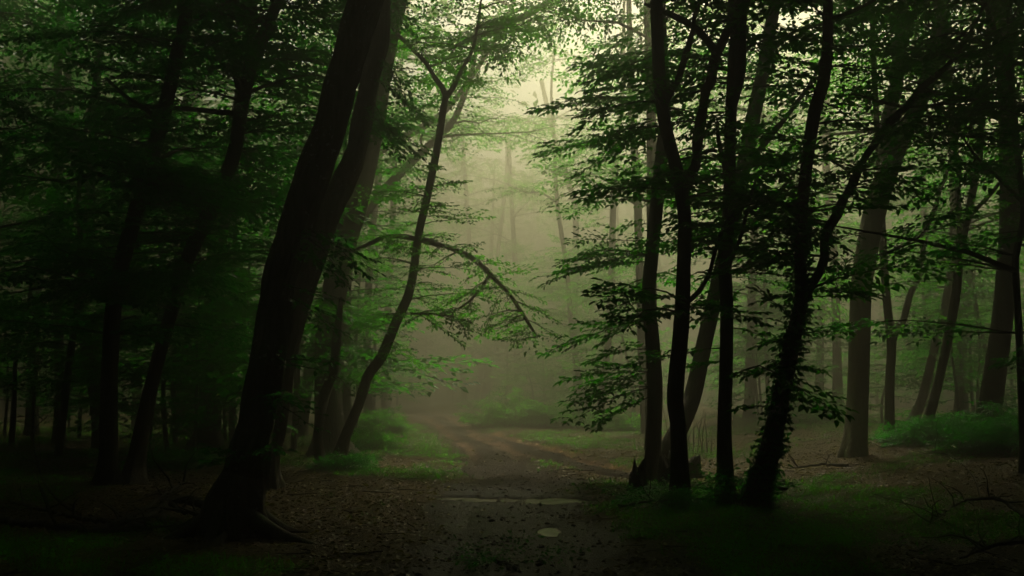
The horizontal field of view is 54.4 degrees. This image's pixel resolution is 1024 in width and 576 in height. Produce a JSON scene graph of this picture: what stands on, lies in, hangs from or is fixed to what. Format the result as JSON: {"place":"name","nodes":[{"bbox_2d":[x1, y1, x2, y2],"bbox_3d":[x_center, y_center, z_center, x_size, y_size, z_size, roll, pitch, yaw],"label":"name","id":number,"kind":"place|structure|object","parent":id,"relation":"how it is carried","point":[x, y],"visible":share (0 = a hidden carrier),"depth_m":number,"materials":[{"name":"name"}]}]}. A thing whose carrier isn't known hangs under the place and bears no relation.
{"place":"outdoors","nodes":[
{"label":"outdoors","id":0,"kind":"place"},
{"bbox_2d":[0,382,1023,575],"bbox_3d":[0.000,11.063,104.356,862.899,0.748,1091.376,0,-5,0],"label":"ground","id":1,"kind":"structure","parent":0,"point":[436,410],"depth_m":13.70,"materials":[{"name":"brown soil"}]},
{"bbox_2d":[0,286,86,435],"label":"sapling","id":2,"kind":"object","parent":1,"relation":"on","point":[7,396],"visible":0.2,"depth_m":29.77,"materials":[{"name":"green plant"}]},
{"bbox_2d":[0,258,123,441],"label":"sapling","id":3,"kind":"object","parent":1,"relation":"on","point":[34,398],"visible":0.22,"depth_m":26.83,"materials":[{"name":"green plant"}]},
{"bbox_2d":[0,208,130,443],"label":"sapling","id":4,"kind":"object","parent":1,"relation":"on","point":[13,413],"visible":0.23,"depth_m":25.73,"materials":[{"name":"green plant"}]},
{"bbox_2d":[0,0,144,332],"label":"tree","id":5,"kind":"object","parent":1,"relation":"on","point":[12,30],"visible":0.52,"depth_m":19.67,"materials":[{"name":"green plant"}]},
{"bbox_2d":[10,168,159,438],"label":"tree","id":6,"kind":"object","parent":1,"relation":"on","point":[79,416],"visible":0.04,"depth_m":28.46,"materials":[{"name":"green plant"}]},
{"bbox_2d":[0,0,174,434],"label":"tree","id":7,"kind":"object","parent":1,"relation":"on","point":[26,431],"visible":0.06,"depth_m":30.97,"materials":[{"name":"green plant"}]},
{"bbox_2d":[0,473,176,533],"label":"fallen branch","id":8,"kind":"object","parent":1,"relation":"on","point":[27,522],"visible":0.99,"depth_m":10.67,"materials":[{"name":"brown wood"}]},
{"bbox_2d":[0,133,185,434],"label":"sapling","id":9,"kind":"object","parent":1,"relation":"on","point":[44,355],"visible":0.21,"depth_m":25.22,"materials":[{"name":"green plant"}]},
{"bbox_2d":[10,474,204,523],"bbox_3d":[-5.061,2.495,11.851,3.032,0.494,1.255,-1,-5,12],"label":"fallen branch","id":10,"kind":"object","parent":1,"relation":"on","point":[198,502],"visible":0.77,"depth_m":11.79,"materials":[{"name":"brown wood"}]},
{"bbox_2d":[0,0,224,442],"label":"tree","id":11,"kind":"object","parent":1,"relation":"on","point":[54,429],"visible":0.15,"depth_m":26.65,"materials":[{"name":"green plant"}]},
{"bbox_2d":[0,0,251,457],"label":"sapling","id":12,"kind":"object","parent":1,"relation":"on","point":[62,420],"visible":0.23,"depth_m":21.52,"materials":[{"name":"green plant"}]},
{"bbox_2d":[0,0,265,447],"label":"tree","id":13,"kind":"object","parent":1,"relation":"on","point":[95,411],"visible":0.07,"depth_m":25.23,"materials":[{"name":"green plant"}]},
{"bbox_2d":[39,176,248,450],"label":"sapling","id":14,"kind":"object","parent":1,"relation":"on","point":[166,439],"visible":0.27,"depth_m":22.24,"materials":[{"name":"green plant"}]},
{"bbox_2d":[29,79,258,443],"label":"sapling","id":15,"kind":"object","parent":1,"relation":"on","point":[175,439],"visible":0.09,"depth_m":25.12,"materials":[{"name":"green plant"}]},
{"bbox_2d":[44,118,252,452],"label":"sapling","id":16,"kind":"object","parent":1,"relation":"on","point":[200,387],"visible":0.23,"depth_m":22.98,"materials":[{"name":"green plant"}]},
{"bbox_2d":[94,450,202,528],"bbox_3d":[-4.307,2.333,11.805,0.540,0.771,2.442,-1,-5,13],"label":"fallen branch","id":17,"kind":"object","parent":1,"relation":"on","point":[108,525],"visible":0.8,"depth_m":11.90,"materials":[{"name":"brown wood"}]},
{"bbox_2d":[124,482,199,524],"bbox_3d":[-4.015,2.539,11.696,0.776,0.394,1.524,5,-7,-41],"label":"fallen branch","id":18,"kind":"object","parent":1,"relation":"on","point":[183,510],"visible":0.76,"depth_m":11.72,"materials":[{"name":"brown wood"}]},
{"bbox_2d":[0,0,346,485],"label":"tree","id":19,"kind":"object","parent":1,"relation":"on","point":[115,286],"visible":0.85,"depth_m":15.81,"materials":[{"name":"green plant"}]},
{"bbox_2d":[118,199,252,449],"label":"sapling","id":20,"kind":"object","parent":1,"relation":"on","point":[179,405],"visible":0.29,"depth_m":21.81,"materials":[{"name":"green plant"}]},
{"bbox_2d":[45,4,340,436],"bbox_3d":[-10.484,-4.114,31.131,8.204,17.644,9.199,5,-7,-41],"label":"tree","id":21,"kind":"object","parent":1,"relation":"on","point":[179,382],"visible":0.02,"depth_m":30.41,"materials":[{"name":"green plant"}]},
{"bbox_2d":[71,11,341,447],"bbox_3d":[-6.790,-4.727,25.249,8.435,17.948,8.334,3,-6,-28],"label":"tree","id":22,"kind":"object","parent":1,"relation":"on","point":[207,437],"visible":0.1,"depth_m":24.63,"materials":[{"name":"green plant"}]},
{"bbox_2d":[0,0,431,484],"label":"tree","id":23,"kind":"object","parent":1,"relation":"on","point":[134,471],"visible":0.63,"depth_m":16.88,"materials":[{"name":"green plant"}]},
{"bbox_2d":[71,33,371,443],"bbox_3d":[-7.430,-1.432,26.283,7.734,11.363,5.503,4,-7,-39],"label":"sapling","id":24,"kind":"object","parent":1,"relation":"on","point":[231,430],"visible":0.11,"depth_m":26.10,"materials":[{"name":"green plant"}]},
{"bbox_2d":[95,188,397,440],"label":"sapling","id":25,"kind":"object","parent":1,"relation":"on","point":[212,311],"visible":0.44,"depth_m":20.15,"materials":[{"name":"green plant"}]},
{"bbox_2d":[157,0,385,546],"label":"tree","id":26,"kind":"object","parent":1,"relation":"on","point":[233,508],"visible":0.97,"depth_m":11.08,"materials":[{"name":"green plant"}]},
{"bbox_2d":[152,20,418,449],"bbox_3d":[-5.213,-1.423,24.196,6.006,10.905,6.410,-2,-6,22],"label":"sapling","id":27,"kind":"object","parent":1,"relation":"on","point":[297,392],"visible":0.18,"depth_m":23.55,"materials":[{"name":"green plant"}]},
{"bbox_2d":[157,0,450,456],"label":"tree","id":28,"kind":"object","parent":1,"relation":"on","point":[334,423],"visible":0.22,"depth_m":21.91,"materials":[{"name":"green plant"}]},
{"bbox_2d":[292,297,362,469],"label":"sapling","id":29,"kind":"object","parent":1,"relation":"on","point":[328,384],"visible":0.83,"depth_m":18.41,"materials":[{"name":"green plant"}]},
{"bbox_2d":[294,441,389,472],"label":"plant","id":30,"kind":"object","parent":1,"relation":"on","point":[353,460],"visible":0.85,"depth_m":18.17,"materials":[{"name":"green plant"}]},
{"bbox_2d":[267,0,438,488],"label":"tree","id":31,"kind":"object","parent":1,"relation":"on","point":[343,182],"visible":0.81,"depth_m":15.72,"materials":[{"name":"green plant"}]},
{"bbox_2d":[239,0,478,434],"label":"tree","id":32,"kind":"object","parent":1,"relation":"on","point":[347,404],"visible":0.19,"depth_m":27.80,"materials":[{"name":"green plant"}]},
{"bbox_2d":[227,30,500,405],"bbox_3d":[-4.183,-1.486,26.342,7.763,11.430,5.554,-1,-5,8],"label":"sapling","id":33,"kind":"object","parent":1,"relation":"on","point":[424,360],"visible":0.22,"depth_m":25.92,"materials":[{"name":"green plant"}]},
{"bbox_2d":[307,229,435,432],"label":"sapling","id":34,"kind":"object","parent":1,"relation":"on","point":[367,308],"visible":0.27,"depth_m":29.61,"materials":[{"name":"green plant"}]},
{"bbox_2d":[350,420,410,450],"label":"shrub","id":35,"kind":"object","parent":1,"relation":"on","point":[376,439],"visible":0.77,"depth_m":23.60,"materials":[{"name":"green plant"}]},
{"bbox_2d":[305,158,460,413],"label":"sapling","id":36,"kind":"object","parent":1,"relation":"on","point":[402,373],"visible":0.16,"depth_m":38.39,"materials":[{"name":"green plant"}]},
{"bbox_2d":[358,404,420,434],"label":"shrub","id":37,"kind":"object","parent":1,"relation":"on","point":[394,425],"visible":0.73,"depth_m":30.47,"materials":[{"name":"green plant"}]},
{"bbox_2d":[279,9,501,421],"bbox_3d":[-4.884,-4.956,36.637,9.083,20.202,8.292,0,-5,0],"label":"tree","id":38,"kind":"object","parent":1,"relation":"on","point":[368,403],"visible":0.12,"depth_m":36.34,"materials":[{"name":"green plant"}]},
{"bbox_2d":[352,1,497,416],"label":"tree","id":39,"kind":"object","parent":1,"relation":"on","point":[385,404],"visible":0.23,"depth_m":44.10,"materials":[{"name":"green plant"}]},
{"bbox_2d":[403,303,454,400],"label":"sapling","id":40,"kind":"object","parent":1,"relation":"on","point":[430,342],"visible":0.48,"depth_m":75.47,"materials":[{"name":"green plant"}]},
{"bbox_2d":[286,0,585,432],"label":"tree","id":41,"kind":"object","parent":1,"relation":"on","point":[408,134],"visible":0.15,"depth_m":31.27,"materials":[{"name":"green plant"}]},
{"bbox_2d":[297,10,582,436],"bbox_3d":[-2.008,-2.321,30.292,8.821,13.738,9.097,0,-5,0],"label":"tree","id":42,"kind":"object","parent":1,"relation":"on","point":[429,145],"visible":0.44,"depth_m":29.57,"materials":[{"name":"green plant"}]},
{"bbox_2d":[313,0,579,461],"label":"tree","id":43,"kind":"object","parent":1,"relation":"on","point":[369,376],"visible":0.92,"depth_m":20.26,"materials":[{"name":"green plant"}]},
{"bbox_2d":[416,116,526,405],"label":"tree","id":44,"kind":"object","parent":1,"relation":"on","point":[466,198],"visible":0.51,"depth_m":64.25,"materials":[{"name":"green plant"}]},
{"bbox_2d":[424,139,567,405],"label":"tree","id":45,"kind":"object","parent":1,"relation":"on","point":[511,208],"visible":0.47,"depth_m":62.58,"materials":[{"name":"green plant"}]},
{"bbox_2d":[442,118,566,404],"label":"tree","id":46,"kind":"object","parent":1,"relation":"on","point":[500,224],"visible":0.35,"depth_m":67.95,"materials":[{"name":"green plant"}]},
{"bbox_2d":[420,530,590,571],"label":"fallen leaves","id":47,"kind":"object","parent":1,"relation":"on","point":[475,563],"visible":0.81,"depth_m":9.30,"materials":[{"name":"brown plant"}]},
{"bbox_2d":[1,111,1015,405],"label":"distant trunks","id":48,"kind":"object","parent":1,"relation":"on","point":[881,317],"visible":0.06,"depth_m":70.00,"materials":[{"name":"brown plant"}]},
{"bbox_2d":[455,385,562,427],"bbox_3d":[0.032,4.383,35.654,4.261,1.773,4.145,0,-5,0],"label":"shrub","id":49,"kind":"object","parent":1,"relation":"on","point":[500,412],"visible":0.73,"depth_m":34.97,"materials":[{"name":"green plant"}]},
{"bbox_2d":[462,235,555,402],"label":"sapling","id":50,"kind":"object","parent":1,"relation":"on","point":[501,354],"visible":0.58,"depth_m":60.17,"materials":[{"name":"green plant"}]},
{"bbox_2d":[0,409,1023,575],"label":"grass","id":51,"kind":"structure","parent":1,"relation":"on","point":[100,541],"depth_m":11.33,"materials":[{"name":"green plant"}]},
{"bbox_2d":[0,101,1023,415],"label":"distant woods","id":52,"kind":"object","parent":1,"relation":"on","point":[566,387],"visible":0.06,"depth_m":67.43,"materials":[{"name":"green plant"}]},
{"bbox_2d":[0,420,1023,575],"bbox_3d":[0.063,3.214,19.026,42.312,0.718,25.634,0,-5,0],"label":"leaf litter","id":53,"kind":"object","parent":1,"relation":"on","point":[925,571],"visible":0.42,"depth_m":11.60,"materials":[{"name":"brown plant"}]},
{"bbox_2d":[434,497,596,504],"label":"puddle","id":54,"kind":"object","parent":1,"relation":"on","point":[551,500],"visible":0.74,"depth_m":14.20,"materials":[{"name":"black liquid"}]},
{"bbox_2d":[489,337,566,405],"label":"sapling","id":55,"kind":"object","parent":1,"relation":"on","point":[540,348],"visible":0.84,"depth_m":47.69,"materials":[{"name":"green plant"}]},
{"bbox_2d":[498,267,593,405],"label":"sapling","id":56,"kind":"object","parent":1,"relation":"on","point":[538,319],"visible":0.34,"depth_m":58.12,"materials":[{"name":"green plant"}]},
{"bbox_2d":[461,45,646,416],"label":"tree","id":57,"kind":"object","parent":1,"relation":"on","point":[550,289],"visible":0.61,"depth_m":44.56,"materials":[{"name":"green plant"}]},
{"bbox_2d":[518,398,592,427],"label":"shrub","id":58,"kind":"object","parent":1,"relation":"on","point":[550,414],"visible":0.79,"depth_m":34.07,"materials":[{"name":"green plant"}]},
{"bbox_2d":[472,76,639,410],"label":"tree","id":59,"kind":"object","parent":1,"relation":"on","point":[575,222],"visible":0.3,"depth_m":54.63,"materials":[{"name":"green plant"}]},
{"bbox_2d":[400,0,716,449],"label":"tree","id":60,"kind":"object","parent":1,"relation":"on","point":[575,19],"visible":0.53,"depth_m":24.34,"materials":[{"name":"green plant"}]},
{"bbox_2d":[534,308,626,408],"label":"sapling","id":61,"kind":"object","parent":1,"relation":"on","point":[570,356],"visible":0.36,"depth_m":51.67,"materials":[{"name":"green plant"}]},
{"bbox_2d":[565,257,669,409],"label":"sapling","id":62,"kind":"object","parent":1,"relation":"on","point":[613,359],"visible":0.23,"depth_m":45.85,"materials":[{"name":"green plant"}]},
{"bbox_2d":[573,399,669,431],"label":"shrub","id":63,"kind":"object","parent":1,"relation":"on","point":[622,423],"visible":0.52,"depth_m":32.40,"materials":[{"name":"green plant"}]},
{"bbox_2d":[551,277,708,420],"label":"sapling","id":64,"kind":"object","parent":1,"relation":"on","point":[622,337],"visible":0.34,"depth_m":39.54,"materials":[{"name":"green plant"}]},
{"bbox_2d":[497,0,776,416],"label":"tree","id":65,"kind":"object","parent":1,"relation":"on","point":[612,222],"visible":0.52,"depth_m":39.27,"materials":[{"name":"green plant"}]},
{"bbox_2d":[525,0,773,433],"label":"tree","id":66,"kind":"object","parent":1,"relation":"on","point":[638,274],"visible":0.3,"depth_m":30.87,"materials":[{"name":"green plant"}]},
{"bbox_2d":[601,470,735,511],"bbox_3d":[2.049,2.760,12.967,1.769,0.766,1.728,0,-5,0],"label":"plant","id":67,"kind":"object","parent":1,"relation":"on","point":[677,497],"visible":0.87,"depth_m":12.74,"materials":[{"name":"green plant"}]},
{"bbox_2d":[524,0,817,480],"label":"tree","id":68,"kind":"object","parent":1,"relation":"on","point":[653,438],"visible":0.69,"depth_m":17.12,"materials":[{"name":"green plant"}]},
{"bbox_2d":[565,0,870,503],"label":"tree","id":69,"kind":"object","parent":1,"relation":"on","point":[659,59],"visible":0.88,"depth_m":13.57,"materials":[{"name":"green plant"}]},
{"bbox_2d":[591,0,867,504],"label":"tree","id":70,"kind":"object","parent":1,"relation":"on","point":[735,68],"visible":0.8,"depth_m":13.79,"materials":[{"name":"green plant"}]},
{"bbox_2d":[620,0,848,417],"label":"tree","id":71,"kind":"object","parent":1,"relation":"on","point":[750,384],"visible":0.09,"depth_m":33.78,"materials":[{"name":"green plant"}]},
{"bbox_2d":[690,460,802,501],"bbox_3d":[3.101,2.684,13.594,1.661,0.744,1.546,0,-5,0],"label":"shrub","id":72,"kind":"object","parent":1,"relation":"on","point":[727,488],"visible":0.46,"depth_m":13.32,"materials":[{"name":"green plant"}]},
{"bbox_2d":[686,210,809,416],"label":"sapling","id":73,"kind":"object","parent":1,"relation":"on","point":[746,336],"visible":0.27,"depth_m":33.63,"materials":[{"name":"green plant"}]},
{"bbox_2d":[706,255,804,416],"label":"sapling","id":74,"kind":"object","parent":1,"relation":"on","point":[756,358],"visible":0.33,"depth_m":33.63,"materials":[{"name":"green plant"}]},
{"bbox_2d":[667,90,848,400],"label":"sapling","id":75,"kind":"object","parent":1,"relation":"on","point":[766,352],"visible":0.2,"depth_m":32.59,"materials":[{"name":"green plant"}]},
{"bbox_2d":[690,280,847,398],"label":"sapling","id":76,"kind":"object","parent":1,"relation":"on","point":[820,378],"visible":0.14,"depth_m":37.59,"materials":[{"name":"green plant"}]},
{"bbox_2d":[563,0,1002,456],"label":"tree","id":77,"kind":"object","parent":1,"relation":"on","point":[693,392],"visible":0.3,"depth_m":18.43,"materials":[{"name":"green plant"}]},
{"bbox_2d":[754,390,845,423],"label":"shrub","id":78,"kind":"object","parent":1,"relation":"on","point":[802,416],"visible":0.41,"depth_m":29.26,"materials":[{"name":"green plant"}]},
{"bbox_2d":[671,1,932,415],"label":"tree","id":79,"kind":"object","parent":1,"relation":"on","point":[837,380],"visible":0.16,"depth_m":33.04,"materials":[{"name":"green plant"}]},
{"bbox_2d":[733,204,877,403],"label":"sapling","id":80,"kind":"object","parent":1,"relation":"on","point":[828,348],"visible":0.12,"depth_m":37.29,"materials":[{"name":"green plant"}]},
{"bbox_2d":[619,0,1023,510],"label":"tree","id":81,"kind":"object","parent":1,"relation":"on","point":[762,471],"visible":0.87,"depth_m":13.19,"materials":[{"name":"green plant"}]},
{"bbox_2d":[721,38,961,398],"bbox_3d":[12.148,-4.298,40.188,8.776,18.868,10.497,0,-5,0],"label":"tree","id":82,"kind":"object","parent":1,"relation":"on","point":[822,354],"visible":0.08,"depth_m":38.73,"materials":[{"name":"green plant"}]},
{"bbox_2d":[762,1,947,457],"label":"tree","id":83,"kind":"object","parent":1,"relation":"on","point":[854,442],"visible":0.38,"depth_m":19.65,"materials":[{"name":"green plant"}]},
{"bbox_2d":[702,2,1023,443],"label":"tree","id":84,"kind":"object","parent":1,"relation":"on","point":[889,411],"visible":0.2,"depth_m":21.50,"materials":[{"name":"green plant"}]},
{"bbox_2d":[724,0,1023,252],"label":"tree","id":85,"kind":"object","parent":1,"relation":"on","point":[1013,58],"visible":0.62,"depth_m":13.73,"materials":[{"name":"green plant"}]},
{"bbox_2d":[736,0,1023,472],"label":"tree","id":86,"kind":"object","parent":1,"relation":"on","point":[1018,332],"visible":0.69,"depth_m":14.27,"materials":[{"name":"green plant"}]},
{"bbox_2d":[747,0,1023,440],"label":"tree","id":87,"kind":"object","parent":1,"relation":"on","point":[934,397],"visible":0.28,"depth_m":20.46,"materials":[{"name":"green plant"}]},
{"bbox_2d":[829,331,951,422],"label":"sapling","id":88,"kind":"object","parent":1,"relation":"on","point":[881,406],"visible":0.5,"depth_m":28.70,"materials":[{"name":"green plant"}]},
{"bbox_2d":[759,0,1023,429],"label":"tree","id":89,"kind":"object","parent":1,"relation":"on","point":[993,384],"visible":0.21,"depth_m":19.86,"materials":[{"name":"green plant"}]},
{"bbox_2d":[806,1,1023,428],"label":"tree","id":90,"kind":"object","parent":1,"relation":"on","point":[918,408],"visible":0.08,"depth_m":25.01,"materials":[{"name":"green plant"}]},
{"bbox_2d":[827,26,1023,412],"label":"tree","id":91,"kind":"object","parent":1,"relation":"on","point":[923,212],"visible":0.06,"depth_m":37.98,"materials":[{"name":"green plant"}]},
{"bbox_2d":[830,4,1023,416],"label":"tree","id":92,"kind":"object","parent":1,"relation":"on","point":[969,280],"visible":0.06,"depth_m":34.12,"materials":[{"name":"green plant"}]},
{"bbox_2d":[868,408,993,447],"bbox_3d":[8.653,2.986,20.324,2.965,1.113,2.899,0,-5,0],"label":"shrub","id":93,"kind":"object","parent":1,"relation":"on","point":[911,432],"visible":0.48,"depth_m":19.87,"materials":[{"name":"green plant"}]},
{"bbox_2d":[878,226,1015,416],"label":"sapling","id":94,"kind":"object","parent":1,"relation":"on","point":[921,368],"visible":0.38,"depth_m":25.88,"materials":[{"name":"green plant"}]},
{"bbox_2d":[870,110,1023,413],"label":"sapling","id":95,"kind":"object","parent":1,"relation":"on","point":[949,360],"visible":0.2,"depth_m":30.16,"materials":[{"name":"green plant"}]},
{"bbox_2d":[871,242,1023,405],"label":"sapling","id":96,"kind":"object","parent":1,"relation":"on","point":[1006,397],"visible":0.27,"depth_m":28.77,"materials":[{"name":"green plant"}]},
{"bbox_2d":[875,469,1023,524],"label":"fallen branch","id":97,"kind":"object","parent":1,"relation":"on","point":[1007,503],"visible":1,"depth_m":11.59,"materials":[{"name":"brown wood"}]},
{"bbox_2d":[905,203,1023,414],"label":"sapling","id":98,"kind":"object","parent":1,"relation":"on","point":[986,297],"visible":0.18,"depth_m":33.24,"materials":[{"name":"green plant"}]},
{"bbox_2d":[921,403,1018,457],"bbox_3d":[8.675,2.560,17.252,2.902,1.143,2.559,0,-5,0],"label":"shrub","id":99,"kind":"object","parent":1,"relation":"on","point":[999,434],"visible":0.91,"depth_m":17.14,"materials":[{"name":"green plant"}]},
{"bbox_2d":[921,513,1023,558],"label":"fallen branch","id":100,"kind":"object","parent":1,"relation":"on","point":[1016,540],"visible":1,"depth_m":9.43,"materials":[{"name":"brown wood"}]},
{"bbox_2d":[923,228,1023,409],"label":"sapling","id":101,"kind":"object","parent":1,"relation":"on","point":[976,386],"visible":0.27,"depth_m":28.90,"materials":[{"name":"green plant"}]},
{"bbox_2d":[957,395,1017,432],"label":"shrub","id":102,"kind":"object","parent":1,"relation":"on","point":[990,409],"visible":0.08,"depth_m":18.91,"materials":[{"name":"green plant"}]},
{"bbox_2d":[0,0,1023,355],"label":"forest canopy","id":103,"kind":"object","parent":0,"point":[506,230],"visible":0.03,"depth_m":97.65,"materials":[{"name":"green plant"}]},
{"bbox_2d":[1,0,1023,381],"label":"sky","id":104,"kind":"structure","parent":0,"point":[526,87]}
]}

